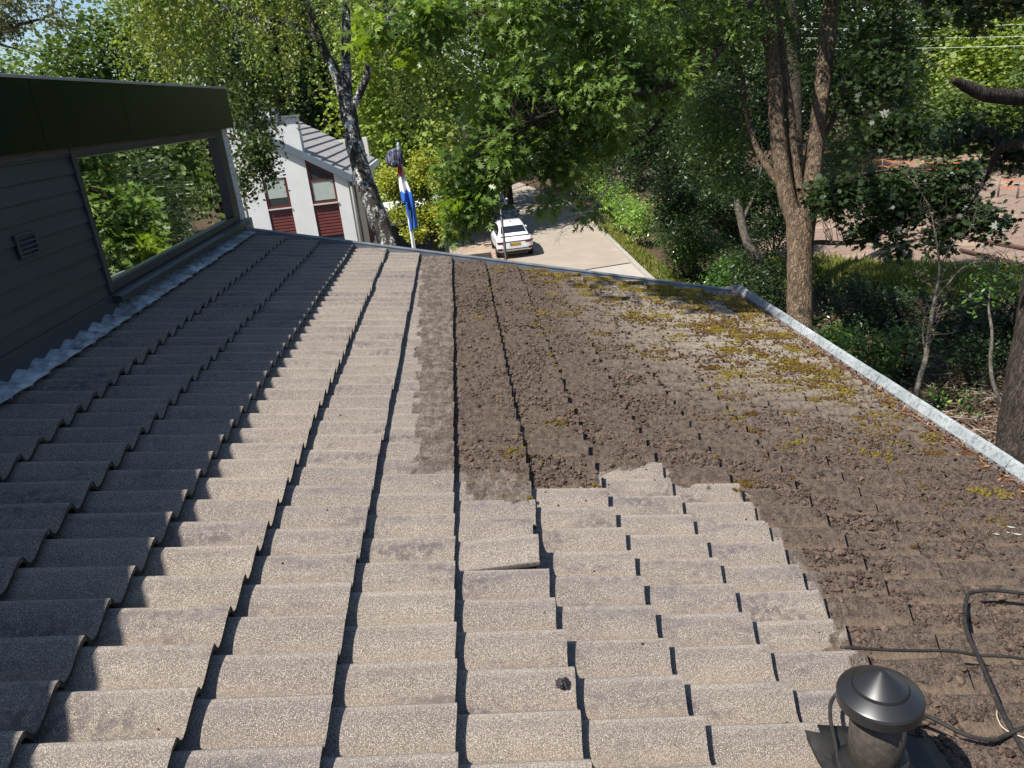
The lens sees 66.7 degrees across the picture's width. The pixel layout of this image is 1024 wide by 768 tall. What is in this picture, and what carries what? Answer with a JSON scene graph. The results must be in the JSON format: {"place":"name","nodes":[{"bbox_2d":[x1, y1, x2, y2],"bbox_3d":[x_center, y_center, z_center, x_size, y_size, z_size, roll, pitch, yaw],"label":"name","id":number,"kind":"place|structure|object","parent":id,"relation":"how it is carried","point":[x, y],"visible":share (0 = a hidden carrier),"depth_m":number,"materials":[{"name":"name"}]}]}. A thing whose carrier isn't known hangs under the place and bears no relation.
{"place":"outdoors","nodes":[
{"label":"outdoors","id":0,"kind":"place"},
{"bbox_2d":[243,190,256,216],"bbox_3d":[-6.330,-2.043,20.748,0.359,6.137,0.259,3,22,23],"label":"street lamp","id":1,"kind":"object","parent":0,"point":[247,214],"visible":0.21,"depth_m":19.74,"materials":[{"name":"metal"}]},
{"bbox_2d":[0,0,954,114],"label":"sky","id":2,"kind":"structure","parent":0,"point":[58,4],"materials":[{"name":"white"}]},
{"bbox_2d":[449,224,516,260],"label":"pavement","id":3,"kind":"structure","parent":0,"point":[481,247],"depth_m":43.11,"materials":[{"name":"concrete"}]},
{"bbox_2d":[498,191,506,259],"bbox_3d":[-0.335,-5.782,29.704,0.480,5.648,0.480,-7,20,-2],"label":"lamp post","id":4,"kind":"object","parent":3,"relation":"on","point":[503,237],"visible":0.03,"depth_m":29.68,"materials":[{"name":"grey metal"}]},
{"bbox_2d":[468,182,642,274],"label":"road","id":5,"kind":"structure","parent":0,"point":[586,248],"depth_m":41.41,"materials":[{"name":"concrete"}]},
{"bbox_2d":[491,204,523,225],"bbox_3d":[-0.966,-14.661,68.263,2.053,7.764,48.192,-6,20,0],"label":"parked car","id":6,"kind":"object","parent":5,"relation":"on","point":[510,211],"visible":0.2,"depth_m":44.77,"materials":[{"name":"paint"}]},
{"bbox_2d":[489,218,532,257],"bbox_3d":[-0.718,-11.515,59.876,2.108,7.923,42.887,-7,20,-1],"label":"parked car","id":7,"kind":"object","parent":5,"relation":"on","point":[518,238],"visible":0.91,"depth_m":38.97,"materials":[{"name":"white paint"}]},
{"bbox_2d":[590,263,645,277],"bbox_3d":[3.708,-1.683,25.610,4.900,0.001,20.600,-7,20,-2],"label":"road patch","id":8,"kind":"object","parent":5,"relation":"on","point":[629,269],"visible":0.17,"depth_m":34.30,"materials":[{"name":"concrete"}]},
{"bbox_2d":[429,56,1017,444],"bbox_3d":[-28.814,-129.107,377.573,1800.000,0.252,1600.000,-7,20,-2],"label":"ground","id":9,"kind":"structure","parent":0,"point":[652,248],"depth_m":24.34,"materials":[{"name":"plant"}]},
{"bbox_2d":[0,43,30,74],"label":"tree","id":10,"kind":"object","parent":9,"relation":"on","point":[3,70],"visible":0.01,"depth_m":77.39,"materials":[{"name":"green plant"}]},
{"bbox_2d":[0,0,82,54],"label":"birch tree","id":11,"kind":"object","parent":9,"relation":"on","point":[8,28],"visible":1,"depth_m":12.98,"materials":[{"name":"green plant"}]},
{"bbox_2d":[0,25,100,77],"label":"tree","id":12,"kind":"object","parent":9,"relation":"on","point":[20,62],"visible":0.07,"depth_m":68.97,"materials":[{"name":"green plant"}]},
{"bbox_2d":[16,0,205,85],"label":"tree","id":13,"kind":"object","parent":9,"relation":"on","point":[72,47],"visible":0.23,"depth_m":54.97,"materials":[{"name":"green plant"}]},
{"bbox_2d":[66,0,230,104],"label":"tree","id":14,"kind":"object","parent":9,"relation":"on","point":[138,12],"visible":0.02,"depth_m":61.26,"materials":[{"name":"green plant"}]},
{"bbox_2d":[143,0,311,114],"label":"tree","id":15,"kind":"object","parent":9,"relation":"on","point":[178,45],"visible":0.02,"depth_m":52.91,"materials":[{"name":"green plant"}]},
{"bbox_2d":[168,0,367,139],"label":"tree","id":16,"kind":"object","parent":9,"relation":"on","point":[313,114],"visible":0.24,"depth_m":43.75,"materials":[{"name":"green plant"}]},
{"bbox_2d":[89,0,495,245],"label":"birch tree","id":17,"kind":"object","parent":9,"relation":"on","point":[257,149],"visible":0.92,"depth_m":13.51,"materials":[{"name":"green plant"}]},
{"bbox_2d":[241,0,357,117],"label":"tree","id":18,"kind":"object","parent":9,"relation":"on","point":[331,14],"visible":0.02,"depth_m":58.90,"materials":[{"name":"green plant"}]},
{"bbox_2d":[226,104,378,243],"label":"house","id":19,"kind":"structure","parent":9,"relation":"on","point":[322,197],"depth_m":25.12,"materials":[{"name":"white paint"}]},
{"bbox_2d":[262,177,291,210],"bbox_3d":[-7.558,-6.195,24.933,0.770,1.175,0.156,-7,20,-2],"label":"window","id":20,"kind":"structure","parent":19,"relation":"in","point":[278,198],"depth_m":25.00,"materials":[{"name":"glass"}]},
{"bbox_2d":[305,160,338,205],"bbox_3d":[-6.098,-6.492,24.940,0.840,1.421,0.156,-7,20,-2],"label":"window","id":21,"kind":"structure","parent":19,"relation":"in","point":[321,181],"depth_m":24.99,"materials":[{"name":"glass"}]},
{"bbox_2d":[322,234,344,238],"bbox_3d":[-5.871,-4.430,25.748,0.820,1.020,0.010,-7,20,-2],"label":"lower window","id":22,"kind":"structure","parent":19,"relation":"in","point":[339,236],"depth_m":25.59,"materials":[{"name":"grey"}]},
{"bbox_2d":[354,185,364,241],"bbox_3d":[-5.258,-5.951,26.683,0.028,2.280,0.250,-7,20,-2],"label":"side window","id":23,"kind":"structure","parent":19,"relation":"in","point":[354,185],"depth_m":26.67,"materials":[{"name":"paint"}]},
{"bbox_2d":[365,210,374,242],"bbox_3d":[-5.394,-6.356,29.220,0.028,2.100,1.300,-7,20,-2],"label":"side window","id":24,"kind":"structure","parent":19,"relation":"in","point":[371,234],"depth_m":29.05,"materials":[{"name":"red paint"}]},
{"bbox_2d":[287,5,398,126],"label":"tree","id":25,"kind":"object","parent":9,"relation":"on","point":[330,38],"visible":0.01,"depth_m":52.38,"materials":[{"name":"green plant"}]},
{"bbox_2d":[301,116,399,198],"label":"house","id":26,"kind":"structure","parent":9,"relation":"on","point":[341,135],"depth_m":46.61,"materials":[{"name":"beige paint"}]},
{"bbox_2d":[296,0,453,150],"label":"tree","id":27,"kind":"object","parent":9,"relation":"on","point":[352,21],"depth_m":64.25,"materials":[{"name":"green plant"}]},
{"bbox_2d":[306,0,475,202],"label":"tree","id":28,"kind":"object","parent":9,"relation":"on","point":[374,111],"visible":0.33,"depth_m":41.10,"materials":[{"name":"green plant"}]},
{"bbox_2d":[396,142,414,247],"bbox_3d":[-2.801,-3.506,22.657,0.150,6.810,0.150,-7,20,-2],"label":"flagpole","id":29,"kind":"object","parent":9,"relation":"on","point":[411,232],"visible":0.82,"depth_m":22.19,"materials":[{"name":"white"}]},
{"bbox_2d":[385,148,403,167],"bbox_3d":[-3.254,-6.255,21.527,0.500,0.513,0.364,-7,20,-2],"label":"backpack","id":30,"kind":"object","parent":29,"relation":"hanging from","point":[394,158],"visible":1,"depth_m":21.41,"materials":[{"name":"grey fabric"}]},
{"bbox_2d":[397,165,417,230],"bbox_3d":[-2.946,-5.244,21.915,0.369,1.884,0.211,-7,20,-2],"label":"flag","id":31,"kind":"object","parent":29,"relation":"attached to","point":[407,196],"visible":1,"depth_m":21.88,"materials":[{"name":"blue fabric"}]},
{"bbox_2d":[383,197,449,252],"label":"garage","id":32,"kind":"structure","parent":9,"relation":"on","point":[401,241],"depth_m":32.73,"materials":[{"name":"white paint"}]},
{"bbox_2d":[374,139,467,250],"bbox_3d":[-2.861,-4.822,26.642,3.004,6.722,2.844,1,22,20],"label":"tree","id":33,"kind":"object","parent":9,"relation":"on","point":[388,179],"visible":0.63,"depth_m":25.80,"materials":[{"name":"green plant"}]},
{"bbox_2d":[352,0,492,197],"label":"tree","id":34,"kind":"object","parent":9,"relation":"on","point":[451,93],"visible":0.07,"depth_m":44.90,"materials":[{"name":"green plant"}]},
{"bbox_2d":[423,0,565,204],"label":"tree","id":35,"kind":"object","parent":9,"relation":"on","point":[482,58],"visible":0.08,"depth_m":54.18,"materials":[{"name":"green plant"}]},
{"bbox_2d":[0,73,1023,767],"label":"house","id":36,"kind":"structure","parent":9,"relation":"on","point":[190,457],"depth_m":3.00,"materials":[{"name":"concrete"}]},
{"bbox_2d":[74,130,249,302],"bbox_3d":[-2.531,-1.417,5.900,0.145,0.890,3.100,-7,20,-2],"label":"window","id":37,"kind":"structure","parent":36,"relation":"in","point":[156,207],"depth_m":5.52,"materials":[{"name":"glass"}]},
{"bbox_2d":[454,517,539,570],"bbox_3d":[-0.093,0.575,2.794,0.375,0.098,0.321,-7,20,-2],"label":"roof tile","id":38,"kind":"object","parent":36,"relation":"on","point":[499,544],"visible":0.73,"depth_m":2.72,"materials":[{"name":"concrete"}]},
{"bbox_2d":[157,347,859,730],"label":"moss crumbs","id":39,"kind":"object","parent":36,"relation":"on","point":[557,505],"visible":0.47,"depth_m":3.19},
{"bbox_2d":[555,677,569,690],"bbox_3d":[0.136,0.816,2.123,0.042,0.031,0.037,-7,20,-2],"label":"dirt lump","id":40,"kind":"object","parent":36,"relation":"on","point":[562,683],"visible":1,"depth_m":2.11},
{"bbox_2d":[484,264,965,548],"bbox_3d":[1.004,-0.203,5.476,2.312,0.653,4.957,-7,20,-2],"label":"moss","id":41,"kind":"object","parent":36,"relation":"on","point":[550,354],"visible":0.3,"depth_m":4.93,"materials":[{"name":"plant"}]},
{"bbox_2d":[453,261,1023,767],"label":"moss crumbs","id":42,"kind":"object","parent":36,"relation":"on","point":[857,631],"visible":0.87,"depth_m":3.78,"materials":[{"name":"soil"}]},
{"bbox_2d":[465,265,1020,525],"bbox_3d":[1.152,-0.243,5.651,2.870,0.751,4.692,-7,20,-2],"label":"moss","id":43,"kind":"object","parent":36,"relation":"on","point":[786,361],"visible":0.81,"depth_m":5.85,"materials":[{"name":"plant"}]},
{"bbox_2d":[484,262,1022,697],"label":"moss crumbs","id":44,"kind":"object","parent":36,"relation":"on","point":[906,599],"visible":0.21,"depth_m":4.16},
{"bbox_2d":[828,692,840,767],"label":"cable","id":45,"kind":"object","parent":36,"relation":"on","point":[830,719],"visible":0.68,"depth_m":2.06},
{"bbox_2d":[726,290,1023,507],"bbox_3d":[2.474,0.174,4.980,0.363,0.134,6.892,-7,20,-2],"label":"leaf litter","id":46,"kind":"object","parent":36,"relation":"on","point":[936,427],"visible":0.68,"depth_m":4.99,"materials":[{"name":"plant"}]},
{"bbox_2d":[805,665,950,767],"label":"roof vent","id":47,"kind":"object","parent":36,"relation":"on","point":[882,708],"visible":1,"depth_m":1.85,"materials":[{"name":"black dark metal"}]},
{"bbox_2d":[840,646,1023,659],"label":"cable","id":48,"kind":"object","parent":36,"relation":"on","point":[929,650],"visible":0.98,"depth_m":2.49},
{"bbox_2d":[924,713,1023,741],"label":"cable","id":49,"kind":"object","parent":36,"relation":"on","point":[984,739],"visible":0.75,"depth_m":2.13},
{"bbox_2d":[962,589,1023,754],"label":"cable","id":50,"kind":"object","parent":36,"relation":"on","point":[1018,741],"visible":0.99,"depth_m":2.49,"materials":[{"name":"rubber"}]},
{"bbox_2d":[467,0,614,159],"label":"tree","id":51,"kind":"object","parent":9,"relation":"on","point":[545,62],"visible":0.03,"depth_m":87.07,"materials":[{"name":"green plant"}]},
{"bbox_2d":[335,0,802,251],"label":"oak tree","id":52,"kind":"object","parent":9,"relation":"on","point":[507,154],"visible":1,"depth_m":10.74,"materials":[{"name":"green plant"}]},
{"bbox_2d":[570,155,618,199],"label":"shrub","id":53,"kind":"object","parent":9,"relation":"on","point":[586,183],"visible":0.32,"depth_m":54.72,"materials":[{"name":"green plant"}]},
{"bbox_2d":[559,197,654,278],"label":"kerb","id":54,"kind":"structure","parent":9,"relation":"on","point":[637,265],"depth_m":37.06,"materials":[{"name":"concrete"}]},
{"bbox_2d":[587,175,637,223],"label":"shrub","id":55,"kind":"object","parent":9,"relation":"on","point":[607,193],"visible":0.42,"depth_m":45.66,"materials":[{"name":"green plant"}]},
{"bbox_2d":[543,0,692,192],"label":"tree","id":56,"kind":"object","parent":9,"relation":"on","point":[619,172],"visible":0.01,"depth_m":56.27,"materials":[{"name":"green plant"}]},
{"bbox_2d":[596,190,649,234],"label":"shrub","id":57,"kind":"object","parent":9,"relation":"on","point":[627,209],"visible":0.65,"depth_m":41.74,"materials":[{"name":"green plant"}]},
{"bbox_2d":[610,195,659,246],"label":"shrub","id":58,"kind":"object","parent":9,"relation":"on","point":[632,212],"visible":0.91,"depth_m":38.12,"materials":[{"name":"green plant"}]},
{"bbox_2d":[592,221,688,282],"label":"grass","id":59,"kind":"structure","parent":9,"relation":"on","point":[646,260],"depth_m":36.00,"materials":[{"name":"green plant"}]},
{"bbox_2d":[641,186,696,257],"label":"shrub","id":60,"kind":"object","parent":9,"relation":"on","point":[662,236],"visible":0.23,"depth_m":34.94,"materials":[{"name":"green plant"}]},
{"bbox_2d":[643,135,707,215],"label":"shrub","id":61,"kind":"object","parent":9,"relation":"on","point":[674,177],"visible":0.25,"depth_m":43.29,"materials":[{"name":"green plant"}]},
{"bbox_2d":[592,0,763,182],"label":"tree","id":62,"kind":"object","parent":9,"relation":"on","point":[675,115],"visible":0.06,"depth_m":44.64,"materials":[{"name":"green plant"}]},
{"bbox_2d":[656,233,708,280],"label":"shrub","id":63,"kind":"object","parent":9,"relation":"on","point":[679,267],"visible":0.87,"depth_m":31.06,"materials":[{"name":"green plant"}]},
{"bbox_2d":[666,239,705,275],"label":"shrub","id":64,"kind":"object","parent":9,"relation":"on","point":[685,262],"visible":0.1,"depth_m":32.16,"materials":[{"name":"green plant"}]},
{"bbox_2d":[595,60,780,301],"bbox_3d":[6.533,-6.400,28.311,7.463,10.176,4.051,5,23,29],"label":"tree","id":65,"kind":"object","parent":9,"relation":"on","point":[650,151],"visible":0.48,"depth_m":27.52,"materials":[{"name":"green plant"}]},
{"bbox_2d":[659,201,733,280],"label":"shrub","id":66,"kind":"object","parent":9,"relation":"on","point":[716,239],"visible":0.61,"depth_m":30.76,"materials":[{"name":"green plant"}]},
{"bbox_2d":[666,157,740,249],"bbox_3d":[9.059,-8.073,35.426,3.495,4.638,3.384,-16,23,-25],"label":"shrub","id":67,"kind":"object","parent":9,"relation":"on","point":[714,208],"visible":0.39,"depth_m":35.17,"materials":[{"name":"green plant"}]},
{"bbox_2d":[685,242,768,292],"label":"shrub","id":68,"kind":"object","parent":9,"relation":"on","point":[724,273],"visible":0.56,"depth_m":25.70,"materials":[{"name":"green plant"}]},
{"bbox_2d":[696,165,773,242],"bbox_3d":[10.694,-8.686,37.726,4.276,4.289,4.040,8,25,34],"label":"shrub","id":69,"kind":"object","parent":9,"relation":"on","point":[734,222],"visible":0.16,"depth_m":37.28,"materials":[{"name":"green plant"}]},
{"bbox_2d":[698,235,777,293],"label":"shrub","id":70,"kind":"object","parent":9,"relation":"on","point":[735,247],"visible":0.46,"depth_m":28.69,"materials":[{"name":"green plant"}]},
{"bbox_2d":[661,0,821,173],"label":"tree","id":71,"kind":"object","parent":9,"relation":"on","point":[765,147],"visible":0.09,"depth_m":49.17,"materials":[{"name":"green plant"}]},
{"bbox_2d":[713,241,786,311],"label":"shrub","id":72,"kind":"object","parent":9,"relation":"on","point":[769,292],"visible":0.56,"depth_m":23.82,"materials":[{"name":"green plant"}]},
{"bbox_2d":[741,154,786,259],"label":"shrub","id":73,"kind":"object","parent":9,"relation":"on","point":[776,223],"visible":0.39,"depth_m":32.27,"materials":[{"name":"green plant"}]},
{"bbox_2d":[618,0,945,330],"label":"robinia tree","id":74,"kind":"object","parent":9,"relation":"on","point":[800,228],"visible":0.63,"depth_m":21.18,"materials":[{"name":"green plant"}]},
{"bbox_2d":[729,0,871,162],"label":"tree","id":75,"kind":"object","parent":9,"relation":"on","point":[805,115],"visible":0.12,"depth_m":58.27,"materials":[{"name":"green plant"}]},
{"bbox_2d":[811,310,863,357],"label":"shrub","id":76,"kind":"object","parent":9,"relation":"on","point":[824,334],"visible":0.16,"depth_m":20.45,"materials":[{"name":"green plant"}]},
{"bbox_2d":[812,267,880,315],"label":"shrub","id":77,"kind":"object","parent":9,"relation":"on","point":[823,298],"visible":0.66,"depth_m":25.06,"materials":[{"name":"green plant"}]},
{"bbox_2d":[814,273,906,342],"bbox_3d":[10.474,-2.268,23.108,2.662,1.773,2.582,10,26,37],"label":"shrub","id":78,"kind":"object","parent":9,"relation":"on","point":[862,317],"visible":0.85,"depth_m":23.10,"materials":[{"name":"green plant"}]},
{"bbox_2d":[801,0,952,145],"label":"tree","id":79,"kind":"object","parent":9,"relation":"on","point":[831,107],"visible":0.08,"depth_m":68.25,"materials":[{"name":"green plant"}]},
{"bbox_2d":[829,313,925,383],"bbox_3d":[8.898,-0.673,19.191,2.358,2.090,2.254,-7,20,-2],"label":"shrub","id":80,"kind":"object","parent":9,"relation":"on","point":[872,354],"visible":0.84,"depth_m":18.93,"materials":[{"name":"green plant"}]},
{"bbox_2d":[860,275,946,325],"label":"shrub","id":81,"kind":"object","parent":9,"relation":"on","point":[903,306],"visible":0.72,"depth_m":23.59,"materials":[{"name":"green plant"}]},
{"bbox_2d":[870,310,947,384],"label":"shrub","id":82,"kind":"object","parent":9,"relation":"on","point":[906,365],"visible":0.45,"depth_m":19.42,"materials":[{"name":"green plant"}]},
{"bbox_2d":[795,0,1023,265],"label":"maple tree","id":83,"kind":"object","parent":9,"relation":"on","point":[891,207],"visible":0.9,"depth_m":18.67,"materials":[{"name":"green plant"}]},
{"bbox_2d":[813,297,1007,441],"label":"leaf litter","id":84,"kind":"object","parent":9,"relation":"on","point":[966,420],"visible":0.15,"depth_m":19.38,"materials":[{"name":"plant"}]},
{"bbox_2d":[846,0,1012,115],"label":"tree","id":85,"kind":"object","parent":9,"relation":"on","point":[933,51],"visible":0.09,"depth_m":70.35,"materials":[{"name":"green plant"}]},
{"bbox_2d":[857,350,1001,443],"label":"fallen twigs","id":86,"kind":"object","parent":9,"relation":"on","point":[973,417],"visible":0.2,"depth_m":18.28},
{"bbox_2d":[851,0,1023,464],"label":"tree","id":87,"kind":"object","parent":9,"relation":"on","point":[1010,420],"visible":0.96,"depth_m":12.23,"materials":[{"name":"brown plant"}]},
{"bbox_2d":[918,377,959,411],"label":"shrub","id":88,"kind":"object","parent":9,"relation":"on","point":[937,403],"visible":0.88,"depth_m":17.73,"materials":[{"name":"green plant"}]},
{"bbox_2d":[899,162,1023,396],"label":"sapling","id":89,"kind":"object","parent":9,"relation":"on","point":[926,345],"visible":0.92,"depth_m":16.96,"materials":[{"name":"green plant"}]},
{"bbox_2d":[905,272,1019,342],"bbox_3d":[12.487,-2.078,21.563,2.962,2.194,2.132,7,24,33],"label":"shrub","id":90,"kind":"object","parent":9,"relation":"on","point":[948,314],"visible":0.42,"depth_m":21.62,"materials":[{"name":"green plant"}]},
{"bbox_2d":[944,384,989,417],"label":"shrub","id":91,"kind":"object","parent":9,"relation":"on","point":[968,407],"visible":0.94,"depth_m":17.43,"materials":[{"name":"green plant"}]},
{"bbox_2d":[912,7,1023,151],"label":"tree","id":92,"kind":"object","parent":9,"relation":"on","point":[985,64],"visible":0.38,"depth_m":55.14,"materials":[{"name":"green plant"}]},
{"bbox_2d":[931,325,1010,396],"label":"shrub","id":93,"kind":"object","parent":9,"relation":"on","point":[963,370],"visible":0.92,"depth_m":18.59,"materials":[{"name":"green plant"}]},
{"bbox_2d":[944,271,1020,366],"bbox_3d":[12.470,-1.532,19.857,2.952,2.410,2.526,-7,20,-2],"label":"shrub","id":94,"kind":"object","parent":9,"relation":"on","point":[999,325],"visible":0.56,"depth_m":19.83,"materials":[{"name":"green plant"}]},
{"bbox_2d":[941,4,1023,108],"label":"tree","id":95,"kind":"object","parent":9,"relation":"on","point":[1019,21],"visible":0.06,"depth_m":61.73,"materials":[{"name":"green plant"}]},
{"bbox_2d":[955,253,1023,403],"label":"sapling","id":96,"kind":"object","parent":9,"relation":"on","point":[993,276],"visible":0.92,"depth_m":13.92,"materials":[{"name":"green plant"}]},
{"bbox_2d":[988,27,1023,114],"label":"tree","id":97,"kind":"object","parent":9,"relation":"on","point":[1021,57],"visible":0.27,"depth_m":51.16,"materials":[{"name":"green plant"}]},
{"bbox_2d":[994,256,1023,363],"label":"shrub","id":98,"kind":"object","parent":9,"relation":"on","point":[1007,300],"visible":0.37,"depth_m":19.47,"materials":[{"name":"green plant"}]},
{"bbox_2d":[748,146,1023,269],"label":"sand ground","id":99,"kind":"structure","parent":0,"point":[1017,237],"depth_m":35.95,"materials":[{"name":"sand"}]},
{"bbox_2d":[717,250,1023,302],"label":"grass","id":100,"kind":"structure","parent":99,"relation":"on","point":[885,272],"depth_m":28.11,"materials":[{"name":"green plant"}]},
{"bbox_2d":[830,40,949,161],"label":"tree","id":101,"kind":"object","parent":99,"relation":"on","point":[923,49],"visible":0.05,"depth_m":59.18,"materials":[{"name":"green plant"}]},
{"bbox_2d":[831,158,961,170],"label":"barrier fence","id":102,"kind":"object","parent":99,"relation":"on","point":[922,161],"visible":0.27,"depth_m":51.77,"materials":[{"name":"brown"}]},
{"bbox_2d":[896,72,1001,166],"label":"tree","id":103,"kind":"object","parent":99,"relation":"on","point":[944,104],"visible":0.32,"depth_m":50.28,"materials":[{"name":"green plant"}]},
{"bbox_2d":[921,228,1023,248],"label":"log","id":104,"kind":"object","parent":99,"relation":"on","point":[1011,245],"visible":0.39,"depth_m":30.81,"materials":[{"name":"red wood"}]},
{"bbox_2d":[947,62,1023,174],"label":"tree","id":105,"kind":"object","parent":99,"relation":"on","point":[1013,115],"visible":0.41,"depth_m":46.51,"materials":[{"name":"green plant"}]},
{"bbox_2d":[959,248,1023,264],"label":"log","id":106,"kind":"object","parent":99,"relation":"on","point":[972,252],"visible":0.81,"depth_m":29.53,"materials":[{"name":"red wood"}]},
{"bbox_2d":[997,175,1023,198],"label":"barrier fence","id":107,"kind":"object","parent":99,"relation":"on","point":[1017,187],"visible":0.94,"depth_m":40.21,"materials":[{"name":"brown"}]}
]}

